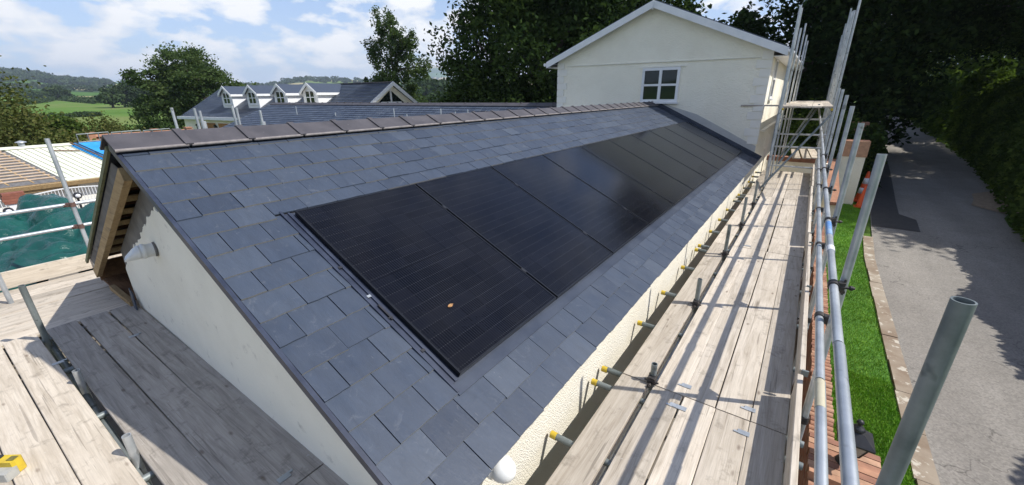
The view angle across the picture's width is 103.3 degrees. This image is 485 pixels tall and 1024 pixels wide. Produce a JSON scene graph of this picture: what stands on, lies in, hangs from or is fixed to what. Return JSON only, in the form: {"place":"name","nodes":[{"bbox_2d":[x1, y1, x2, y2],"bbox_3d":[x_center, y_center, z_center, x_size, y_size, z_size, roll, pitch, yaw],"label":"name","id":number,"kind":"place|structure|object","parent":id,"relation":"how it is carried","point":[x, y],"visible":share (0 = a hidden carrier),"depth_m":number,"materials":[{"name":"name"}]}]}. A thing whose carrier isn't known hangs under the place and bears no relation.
{"place":"outdoors","nodes":[
{"label":"outdoors","id":0,"kind":"place"},
{"bbox_2d":[0,0,1004,83],"label":"sky","id":1,"kind":"structure","parent":0,"point":[260,41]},
{"bbox_2d":[0,58,1023,484],"bbox_3d":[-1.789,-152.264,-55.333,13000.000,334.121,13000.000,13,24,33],"label":"ground","id":2,"kind":"structure","parent":0,"point":[108,110],"depth_m":79.55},
{"bbox_2d":[0,191,24,210],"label":"brick stack","id":3,"kind":"object","parent":2,"relation":"on","point":[10,199],"visible":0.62,"depth_m":10.83,"materials":[{"name":"red brick"}]},
{"bbox_2d":[0,88,48,98],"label":"hedgerow","id":4,"kind":"object","parent":2,"relation":"on","point":[37,93],"visible":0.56,"depth_m":328.16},
{"bbox_2d":[0,97,54,106],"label":"hedgerow","id":5,"kind":"object","parent":2,"relation":"on","point":[42,100],"visible":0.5,"depth_m":218.40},
{"bbox_2d":[0,193,94,292],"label":"green tarpaulin","id":6,"kind":"object","parent":2,"relation":"on","point":[32,250],"visible":0.28,"depth_m":7.24,"materials":[{"name":"plastic"}]},
{"bbox_2d":[0,185,97,211],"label":"white railing","id":7,"kind":"object","parent":2,"relation":"on","point":[94,186],"visible":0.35,"depth_m":12.41,"materials":[{"name":"paint"}]},
{"bbox_2d":[0,55,100,146],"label":"hawthorn bush","id":8,"kind":"object","parent":2,"relation":"on","point":[12,129],"visible":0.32,"depth_m":18.12,"materials":[{"name":"green plant"}]},
{"bbox_2d":[0,143,101,211],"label":"yard building","id":9,"kind":"structure","parent":2,"relation":"on","point":[30,169],"depth_m":14.62,"materials":[{"name":"metal"}]},
{"bbox_2d":[71,141,103,159],"bbox_3d":[-13.267,-4.788,19.790,3.224,0.978,11.196,13,24,33],"label":"blue tarpaulin","id":10,"kind":"object","parent":9,"relation":"on","point":[95,146],"visible":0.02,"depth_m":16.35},
{"bbox_2d":[75,128,170,142],"bbox_3d":[-18.108,-4.673,19.222,0.050,1.235,3.390,13,24,33],"label":"metal barrier","id":11,"kind":"object","parent":9,"relation":"on","point":[111,133],"visible":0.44,"depth_m":18.38,"materials":[{"name":"metal"}]},
{"bbox_2d":[0,67,106,86],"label":"woodland","id":12,"kind":"object","parent":2,"relation":"on","point":[39,76],"visible":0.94,"depth_m":853.33,"materials":[{"name":"plant"}]},
{"bbox_2d":[0,82,111,91],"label":"hedgerow","id":13,"kind":"object","parent":2,"relation":"on","point":[82,86],"visible":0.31,"depth_m":597.72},
{"bbox_2d":[41,84,74,99],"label":"tree","id":14,"kind":"object","parent":2,"relation":"on","point":[56,90],"visible":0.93,"depth_m":275.04,"materials":[{"name":"green plant"}]},
{"bbox_2d":[16,111,101,118],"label":"hedgerow","id":15,"kind":"object","parent":2,"relation":"on","point":[80,114],"visible":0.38,"depth_m":102.97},
{"bbox_2d":[37,112,87,142],"bbox_3d":[-27.752,-5.631,25.873,4.698,5.224,5.168,3,20,10],"label":"hawthorn bush","id":16,"kind":"object","parent":2,"relation":"on","point":[68,125],"visible":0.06,"depth_m":24.72,"materials":[{"name":"green plant"}]},
{"bbox_2d":[49,95,98,103],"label":"hedgerow","id":17,"kind":"object","parent":2,"relation":"on","point":[84,99],"visible":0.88,"depth_m":236.07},
{"bbox_2d":[0,138,155,484],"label":"tube scaffold","id":18,"kind":"object","parent":2,"relation":"on","point":[128,446],"visible":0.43,"depth_m":3.90,"materials":[{"name":"metal"}]},
{"bbox_2d":[0,452,13,484],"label":"scaffold board","id":19,"kind":"object","parent":18,"relation":"on","point":[8,483],"visible":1,"depth_m":2.51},
{"bbox_2d":[0,454,26,482],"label":"cordless drill","id":20,"kind":"object","parent":19,"relation":"on","point":[12,466],"visible":1,"depth_m":2.55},
{"bbox_2d":[0,345,80,484],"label":"scaffold board","id":21,"kind":"object","parent":18,"relation":"on","point":[25,433],"visible":1,"depth_m":2.84,"materials":[{"name":"wood"}]},
{"bbox_2d":[0,270,94,297],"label":"scaffold board","id":22,"kind":"object","parent":18,"relation":"on","point":[52,282],"visible":0.41,"depth_m":5.38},
{"bbox_2d":[0,274,99,303],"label":"scaffold board","id":23,"kind":"object","parent":18,"relation":"on","point":[54,287],"visible":0.41,"depth_m":5.24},
{"bbox_2d":[0,278,104,309],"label":"scaffold board","id":24,"kind":"object","parent":18,"relation":"on","point":[55,292],"visible":0.35,"depth_m":5.10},
{"bbox_2d":[0,282,108,316],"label":"scaffold board","id":25,"kind":"object","parent":18,"relation":"on","point":[39,302],"visible":0.41,"depth_m":4.94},
{"bbox_2d":[0,287,111,322],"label":"scaffold board","id":26,"kind":"object","parent":18,"relation":"on","point":[23,313],"visible":0.41,"depth_m":4.80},
{"bbox_2d":[0,292,116,329],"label":"scaffold board","id":27,"kind":"object","parent":18,"relation":"on","point":[47,313],"visible":0.41,"depth_m":4.68,"materials":[{"name":"wood"}]},
{"bbox_2d":[0,254,121,290],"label":"toe board","id":28,"kind":"object","parent":18,"relation":"on","point":[40,272],"depth_m":5.43,"materials":[{"name":"wood"}]},
{"bbox_2d":[0,296,122,337],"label":"scaffold board","id":29,"kind":"object","parent":18,"relation":"on","point":[51,319],"visible":0.41,"depth_m":4.53,"materials":[{"name":"wood"}]},
{"bbox_2d":[0,300,138,348],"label":"scaffold board","id":30,"kind":"object","parent":18,"relation":"on","point":[78,317],"visible":0.23,"depth_m":4.42,"materials":[{"name":"wood"}]},
{"bbox_2d":[3,333,146,484],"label":"scaffold board","id":31,"kind":"object","parent":18,"relation":"on","point":[92,450],"visible":1,"depth_m":3.00,"materials":[{"name":"wood"}]},
{"bbox_2d":[47,321,228,484],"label":"scaffold board","id":32,"kind":"object","parent":18,"relation":"on","point":[170,454],"visible":1,"depth_m":3.04,"materials":[{"name":"wood"}]},
{"bbox_2d":[80,311,292,484],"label":"scaffold board","id":33,"kind":"object","parent":18,"relation":"on","point":[226,451],"visible":1,"depth_m":3.08,"materials":[{"name":"wood"}]},
{"bbox_2d":[109,304,323,484],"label":"scaffold board","id":34,"kind":"object","parent":18,"relation":"on","point":[290,458],"visible":0.82,"depth_m":3.18,"materials":[{"name":"wood"}]},
{"bbox_2d":[297,464,348,484],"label":"scaffold board","id":35,"kind":"object","parent":18,"relation":"on","point":[323,474],"visible":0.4,"depth_m":2.51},
{"bbox_2d":[70,111,145,139],"bbox_3d":[-27.418,-6.215,27.221,5.305,5.026,6.243,13,24,33],"label":"hawthorn bush","id":36,"kind":"object","parent":2,"relation":"on","point":[105,126],"visible":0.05,"depth_m":26.78,"materials":[{"name":"green plant"}]},
{"bbox_2d":[94,80,152,107],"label":"tree","id":37,"kind":"object","parent":2,"relation":"on","point":[114,95],"visible":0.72,"depth_m":165.69,"materials":[{"name":"green plant"}]},
{"bbox_2d":[85,127,191,140],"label":"brick wall","id":38,"kind":"structure","parent":2,"relation":"on","point":[91,136],"depth_m":23.35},
{"bbox_2d":[123,115,174,131],"bbox_3d":[-32.915,-8.677,35.800,6.266,5.389,6.996,13,24,33],"label":"hawthorn bush","id":39,"kind":"object","parent":2,"relation":"on","point":[150,124],"visible":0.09,"depth_m":35.37,"materials":[{"name":"green plant"}]},
{"bbox_2d":[114,40,259,128],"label":"oak tree","id":40,"kind":"object","parent":2,"relation":"on","point":[193,78],"visible":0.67,"depth_m":43.63,"materials":[{"name":"green plant"}]},
{"bbox_2d":[2,81,406,91],"bbox_3d":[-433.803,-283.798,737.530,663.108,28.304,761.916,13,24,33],"label":"woodland","id":41,"kind":"object","parent":2,"relation":"on","point":[92,89],"visible":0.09,"depth_m":574.45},
{"bbox_2d":[170,106,265,128],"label":"scaffold poles","id":42,"kind":"object","parent":2,"relation":"on","point":[204,124],"visible":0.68,"depth_m":8.11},
{"bbox_2d":[95,75,405,85],"bbox_3d":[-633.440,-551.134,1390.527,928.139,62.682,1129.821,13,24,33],"label":"woodland","id":43,"kind":"object","parent":2,"relation":"on","point":[325,79],"visible":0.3,"depth_m":1275.65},
{"bbox_2d":[177,81,416,128],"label":"dormer garage","id":44,"kind":"structure","parent":2,"relation":"on","point":[215,110],"depth_m":28.63,"materials":[{"name":"grey stone"}]},
{"bbox_2d":[221,102,556,127],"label":"slate building","id":45,"kind":"structure","parent":2,"relation":"on","point":[278,113],"depth_m":20.40,"materials":[{"name":"stone"}]},
{"bbox_2d":[359,5,434,102],"bbox_3d":[-11.392,-16.438,41.093,9.557,13.714,5.017,13,24,33],"label":"ash tree","id":46,"kind":"object","parent":2,"relation":"on","point":[392,39],"visible":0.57,"depth_m":39.62,"materials":[{"name":"green plant"}]},
{"bbox_2d":[85,101,761,484],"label":"slate roofed outbuilding","id":47,"kind":"structure","parent":2,"relation":"on","point":[253,287],"depth_m":2.96,"materials":[{"name":"stone"}]},
{"bbox_2d":[124,242,157,261],"bbox_3d":[-3.179,0.084,3.460,0.131,0.131,0.218,16,26,38],"label":"flue vent","id":48,"kind":"object","parent":47,"relation":"attached to","point":[141,251],"visible":1,"depth_m":3.44,"materials":[{"name":"white plastic"}]},
{"bbox_2d":[295,184,556,376],"bbox_3d":[-0.610,0.115,3.101,1.722,0.039,1.154,38,35,20],"label":"solar panel","id":49,"kind":"object","parent":47,"relation":"attached to","point":[415,259],"visible":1,"depth_m":2.97,"materials":[{"name":"black glass"}]},
{"bbox_2d":[487,455,515,483],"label":"flue vent","id":50,"kind":"object","parent":47,"relation":"attached to","point":[503,471],"visible":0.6,"depth_m":2.10,"materials":[{"name":"white plastic"}]},
{"bbox_2d":[415,167,612,298],"bbox_3d":[0.056,-0.214,3.984,1.722,0.039,1.154,38,35,20],"label":"solar panel","id":51,"kind":"object","parent":47,"relation":"attached to","point":[550,251],"visible":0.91,"depth_m":3.88,"materials":[{"name":"black glass"}]},
{"bbox_2d":[491,155,648,254],"bbox_3d":[0.723,-0.543,4.867,1.722,0.039,1.154,38,35,20],"label":"solar panel","id":52,"kind":"object","parent":47,"relation":"attached to","point":[610,225],"visible":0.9,"depth_m":4.78,"materials":[{"name":"black glass"}]},
{"bbox_2d":[543,146,673,225],"bbox_3d":[1.389,-0.872,5.750,1.722,0.039,1.154,38,35,20],"label":"solar panel","id":53,"kind":"object","parent":47,"relation":"attached to","point":[634,197],"visible":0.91,"depth_m":5.67,"materials":[{"name":"black glass"}]},
{"bbox_2d":[580,140,692,205],"bbox_3d":[2.056,-1.200,6.633,1.722,0.039,1.154,38,35,20],"label":"solar panel","id":54,"kind":"object","parent":47,"relation":"attached to","point":[674,191],"visible":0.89,"depth_m":6.56,"materials":[{"name":"black glass"}]},
{"bbox_2d":[609,134,707,190],"bbox_3d":[2.722,-1.529,7.516,1.722,0.039,1.154,38,35,20],"label":"solar panel","id":55,"kind":"object","parent":47,"relation":"attached to","point":[668,165],"visible":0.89,"depth_m":7.45,"materials":[{"name":"black glass"}]},
{"bbox_2d":[631,130,718,178],"bbox_3d":[3.389,-1.858,8.399,1.722,0.039,1.154,38,35,20],"label":"solar panel","id":56,"kind":"object","parent":47,"relation":"attached to","point":[683,157],"visible":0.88,"depth_m":8.34,"materials":[{"name":"black glass"}]},
{"bbox_2d":[649,127,727,169],"bbox_3d":[4.055,-2.186,9.282,1.722,0.039,1.154,38,35,20],"label":"solar panel","id":57,"kind":"object","parent":47,"relation":"attached to","point":[712,159],"visible":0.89,"depth_m":9.23,"materials":[{"name":"black glass"}]},
{"bbox_2d":[665,124,735,162],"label":"solar panel","id":58,"kind":"object","parent":47,"relation":"attached to","point":[727,156],"visible":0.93,"depth_m":10.11,"materials":[{"name":"black glass"}]},
{"bbox_2d":[677,122,741,155],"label":"solar panel","id":59,"kind":"object","parent":47,"relation":"attached to","point":[716,141],"visible":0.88,"depth_m":11.01,"materials":[{"name":"black glass"}]},
{"bbox_2d":[426,91,454,102],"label":"hedgerow","id":60,"kind":"object","parent":2,"relation":"on","point":[434,95],"visible":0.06,"depth_m":138.71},
{"bbox_2d":[402,76,490,100],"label":"woodland","id":61,"kind":"object","parent":2,"relation":"on","point":[426,86],"visible":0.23,"depth_m":223.85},
{"bbox_2d":[415,0,649,106],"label":"oak tree","id":62,"kind":"object","parent":2,"relation":"on","point":[533,29],"visible":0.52,"depth_m":22.70,"materials":[{"name":"green plant"}]},
{"bbox_2d":[519,0,711,79],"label":"oak tree","id":63,"kind":"object","parent":2,"relation":"on","point":[690,5],"visible":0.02,"depth_m":25.48,"materials":[{"name":"green plant"}]},
{"bbox_2d":[544,0,803,220],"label":"cream house","id":64,"kind":"structure","parent":2,"relation":"on","point":[712,74],"depth_m":11.74,"materials":[{"name":"paint"}]},
{"bbox_2d":[640,67,680,103],"bbox_3d":[4.409,-4.687,12.129,1.180,1.010,0.095,13,24,33],"label":"window","id":65,"kind":"structure","parent":64,"relation":"in","point":[658,85],"depth_m":12.12,"materials":[{"name":"white paint"}]},
{"bbox_2d":[768,59,778,99],"bbox_3d":[7.509,-4.651,11.592,0.090,1.100,0.830,13,24,33],"label":"window","id":66,"kind":"structure","parent":64,"relation":"in","point":[777,61],"depth_m":11.56,"materials":[{"name":"white paint"}]},
{"bbox_2d":[549,89,977,484],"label":"tube scaffold","id":67,"kind":"object","parent":2,"relation":"on","point":[956,319],"visible":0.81,"depth_m":2.40,"materials":[{"name":"metal"}]},
{"bbox_2d":[545,374,647,484],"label":"scaffold board","id":68,"kind":"object","parent":67,"relation":"on","point":[584,458],"visible":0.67,"depth_m":2.81,"materials":[{"name":"wood"}]},
{"bbox_2d":[599,386,681,484],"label":"scaffold board","id":69,"kind":"object","parent":67,"relation":"on","point":[633,460],"visible":1,"depth_m":2.76,"materials":[{"name":"wood"}]},
{"bbox_2d":[623,242,728,382],"bbox_3d":[2.154,0.589,4.874,0.222,0.038,3.888,13,24,33],"label":"scaffold board","id":70,"kind":"object","parent":67,"relation":"on","point":[659,341],"visible":0.85,"depth_m":4.19,"materials":[{"name":"wood"}]},
{"bbox_2d":[646,397,714,484],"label":"scaffold board","id":71,"kind":"object","parent":67,"relation":"on","point":[677,461],"visible":1,"depth_m":2.72,"materials":[{"name":"wood"}]},
{"bbox_2d":[655,246,748,398],"bbox_3d":[2.390,0.640,4.715,0.247,0.045,3.888,13,24,33],"label":"scaffold board","id":72,"kind":"object","parent":67,"relation":"on","point":[678,371],"visible":0.87,"depth_m":4.04,"materials":[{"name":"wood"}]},
{"bbox_2d":[692,409,749,484],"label":"scaffold board","id":73,"kind":"object","parent":67,"relation":"on","point":[721,455],"visible":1,"depth_m":2.67,"materials":[{"name":"wood"}]},
{"bbox_2d":[684,249,765,407],"bbox_3d":[2.557,0.682,4.604,0.222,0.038,3.888,13,24,33],"label":"scaffold board","id":74,"kind":"object","parent":67,"relation":"on","point":[707,380],"visible":0.85,"depth_m":3.90,"materials":[{"name":"wood"}]},
{"bbox_2d":[714,195,756,246],"bbox_3d":[4.405,-0.520,7.859,0.222,0.038,3.888,13,24,33],"label":"scaffold board","id":75,"kind":"object","parent":67,"relation":"on","point":[734,220],"visible":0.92,"depth_m":7.39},
{"bbox_2d":[716,252,783,420],"bbox_3d":[2.757,0.727,4.470,0.247,0.045,3.888,13,24,33],"label":"scaffold board","id":76,"kind":"object","parent":67,"relation":"on","point":[737,396],"visible":0.93,"depth_m":3.76,"materials":[{"name":"wood"}]},
{"bbox_2d":[733,196,771,247],"bbox_3d":[4.638,-0.472,7.701,0.227,0.045,3.888,13,24,33],"label":"scaffold board","id":77,"kind":"object","parent":67,"relation":"on","point":[746,236],"visible":0.85,"depth_m":7.26,"materials":[{"name":"wood"}]},
{"bbox_2d":[747,170,769,196],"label":"scaffold board","id":78,"kind":"object","parent":67,"relation":"on","point":[760,178],"visible":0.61,"depth_m":10.40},
{"bbox_2d":[737,422,786,484],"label":"scaffold board","id":79,"kind":"object","parent":67,"relation":"on","point":[762,462],"visible":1,"depth_m":2.62,"materials":[{"name":"wood"}]},
{"bbox_2d":[749,197,782,253],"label":"scaffold board","id":80,"kind":"object","parent":67,"relation":"on","point":[761,239],"visible":0.92,"depth_m":7.14,"materials":[{"name":"wood"}]},
{"bbox_2d":[760,171,782,196],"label":"scaffold board","id":81,"kind":"object","parent":67,"relation":"on","point":[770,187],"visible":0.89,"depth_m":10.27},
{"bbox_2d":[750,255,802,435],"bbox_3d":[2.930,0.769,4.355,0.222,0.038,3.888,13,24,33],"label":"scaffold board","id":82,"kind":"object","parent":67,"relation":"on","point":[771,406],"visible":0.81,"depth_m":3.63,"materials":[{"name":"wood"}]},
{"bbox_2d":[768,199,795,254],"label":"scaffold board","id":83,"kind":"object","parent":67,"relation":"on","point":[779,241],"visible":0.81,"depth_m":7.03,"materials":[{"name":"wood"}]},
{"bbox_2d":[772,171,791,197],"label":"scaffold board","id":84,"kind":"object","parent":67,"relation":"on","point":[781,188],"visible":0.89,"depth_m":10.26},
{"bbox_2d":[783,172,800,199],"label":"scaffold board","id":85,"kind":"object","parent":67,"relation":"on","point":[792,189],"visible":0.89,"depth_m":10.13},
{"bbox_2d":[783,374,802,484],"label":"toe board","id":86,"kind":"object","parent":67,"relation":"on","point":[792,457],"visible":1,"depth_m":2.55,"materials":[{"name":"wood"}]},
{"bbox_2d":[785,200,807,257],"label":"scaffold board","id":87,"kind":"object","parent":67,"relation":"on","point":[795,243],"visible":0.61,"depth_m":6.86,"materials":[{"name":"wood"}]},
{"bbox_2d":[794,233,811,382],"bbox_3d":[3.335,0.523,4.611,0.038,0.222,3.880,13,24,33],"label":"toe board","id":88,"kind":"object","parent":67,"relation":"on","point":[800,364],"visible":0.81,"depth_m":3.91,"materials":[{"name":"wood"}]},
{"bbox_2d":[796,173,810,200],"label":"scaffold board","id":89,"kind":"object","parent":67,"relation":"on","point":[803,189],"visible":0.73,"depth_m":10.02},
{"bbox_2d":[804,186,812,245],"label":"toe board","id":90,"kind":"object","parent":67,"relation":"on","point":[808,222],"visible":0.89,"depth_m":7.06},
{"bbox_2d":[765,155,827,218],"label":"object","id":91,"kind":"structure","parent":2,"relation":"on","point":[801,162],"depth_m":13.81,"materials":[{"name":"beige concrete"}]},
{"bbox_2d":[760,0,861,201],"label":"tube scaffold","id":92,"kind":"object","parent":2,"relation":"on","point":[823,136],"visible":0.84,"depth_m":10.84,"materials":[{"name":"metal"}]},
{"bbox_2d":[799,149,810,158],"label":"scaffold board","id":93,"kind":"object","parent":92,"relation":"on","point":[804,153],"visible":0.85,"depth_m":13.55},
{"bbox_2d":[807,149,816,158],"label":"scaffold board","id":94,"kind":"object","parent":92,"relation":"on","point":[813,153],"visible":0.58,"depth_m":13.60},
{"bbox_2d":[798,210,834,484],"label":"garden wall","id":95,"kind":"structure","parent":2,"relation":"on","point":[809,427],"depth_m":4.72,"materials":[{"name":"red brick"}]},
{"bbox_2d":[773,96,876,179],"bbox_3d":[13.117,-3.827,17.441,4.491,4.795,4.348,-11,22,-26],"label":"garden shrub","id":96,"kind":"object","parent":2,"relation":"on","point":[809,128],"visible":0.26,"depth_m":17.04,"materials":[{"name":"green plant"}]},
{"bbox_2d":[821,158,839,242],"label":"boundary wall","id":97,"kind":"structure","parent":2,"relation":"on","point":[834,198],"depth_m":12.06,"materials":[{"name":"orange brick"}]},
{"bbox_2d":[805,431,880,484],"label":"brick pier","id":98,"kind":"structure","parent":2,"relation":"on","point":[869,467],"depth_m":3.37,"materials":[{"name":"brick"}]},
{"bbox_2d":[835,419,875,464],"bbox_3d":[2.793,1.630,3.315,0.236,0.448,0.236,13,24,33],"label":"garden lantern","id":99,"kind":"object","parent":98,"relation":"on","point":[864,441],"visible":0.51,"depth_m":3.23,"materials":[{"name":"black metal"}]},
{"bbox_2d":[839,139,870,204],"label":"gate pier","id":100,"kind":"structure","parent":2,"relation":"on","point":[861,154],"depth_m":14.53,"materials":[{"name":"beige concrete"}]},
{"bbox_2d":[713,0,998,154],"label":"oak tree","id":101,"kind":"object","parent":2,"relation":"on","point":[893,55],"visible":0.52,"depth_m":20.24,"materials":[{"name":"green plant"}]},
{"bbox_2d":[860,113,888,187],"bbox_3d":[34.093,-12.369,39.100,1.759,3.716,65.024,15,25,37],"label":"hedge","id":102,"kind":"object","parent":2,"relation":"on","point":[877,132],"visible":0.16,"depth_m":15.71,"materials":[{"name":"green plant"}]},
{"bbox_2d":[863,236,939,484],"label":"kerb","id":103,"kind":"structure","parent":2,"relation":"on","point":[923,469],"depth_m":6.53,"materials":[{"name":"concrete"}]},
{"bbox_2d":[794,0,1016,102],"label":"roadside tree","id":104,"kind":"object","parent":2,"relation":"on","point":[925,34],"visible":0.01,"depth_m":27.05,"materials":[{"name":"green plant"}]},
{"bbox_2d":[906,55,1018,142],"bbox_3d":[45.905,-16.168,44.834,3.260,5.854,52.686,15,25,36],"label":"hedge","id":105,"kind":"object","parent":2,"relation":"on","point":[937,121],"visible":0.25,"depth_m":27.85,"materials":[{"name":"green plant"}]},
{"bbox_2d":[905,42,1023,100],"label":"field bush","id":106,"kind":"object","parent":2,"relation":"on","point":[974,65],"visible":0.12,"depth_m":36.59,"materials":[{"name":"green plant"}]},
{"bbox_2d":[942,67,1023,241],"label":"hedge","id":107,"kind":"object","parent":2,"relation":"on","point":[988,115],"visible":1,"depth_m":19.42,"materials":[{"name":"green plant"}]},
{"bbox_2d":[826,201,914,484],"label":"lawn","id":108,"kind":"structure","parent":0,"point":[860,328],"depth_m":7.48,"materials":[{"name":"plant"}]},
{"bbox_2d":[853,186,866,207],"bbox_3d":[12.522,-1.636,14.453,0.399,0.767,0.399,13,24,33],"label":"traffic cone","id":109,"kind":"object","parent":108,"relation":"on","point":[860,201],"visible":0.73,"depth_m":14.44,"materials":[{"name":"orange plastic"}]},
{"bbox_2d":[870,115,1023,484],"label":"road","id":110,"kind":"structure","parent":0,"point":[959,244],"depth_m":8.72,"materials":[{"name":"asphalt"}]},
{"bbox_2d":[853,171,870,201],"bbox_3d":[13.154,-2.097,15.111,0.570,1.096,0.570,13,24,33],"label":"traffic cone","id":111,"kind":"object","parent":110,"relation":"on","point":[863,185],"visible":0.62,"depth_m":15.06,"materials":[{"name":"orange plastic"}]},
{"bbox_2d":[871,160,919,231],"bbox_3d":[16.482,-2.675,17.930,1.132,0.451,14.869,15,25,36],"label":"road patch","id":112,"kind":"object","parent":110,"relation":"on","point":[884,211],"visible":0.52,"depth_m":14.16,"materials":[{"name":"asphalt"}]},
{"bbox_2d":[971,191,1018,212],"bbox_3d":[17.427,-1.516,14.781,1.342,0.115,3.600,13,24,33],"label":"gravel patch","id":113,"kind":"object","parent":110,"relation":"on","point":[985,200],"visible":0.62,"depth_m":14.70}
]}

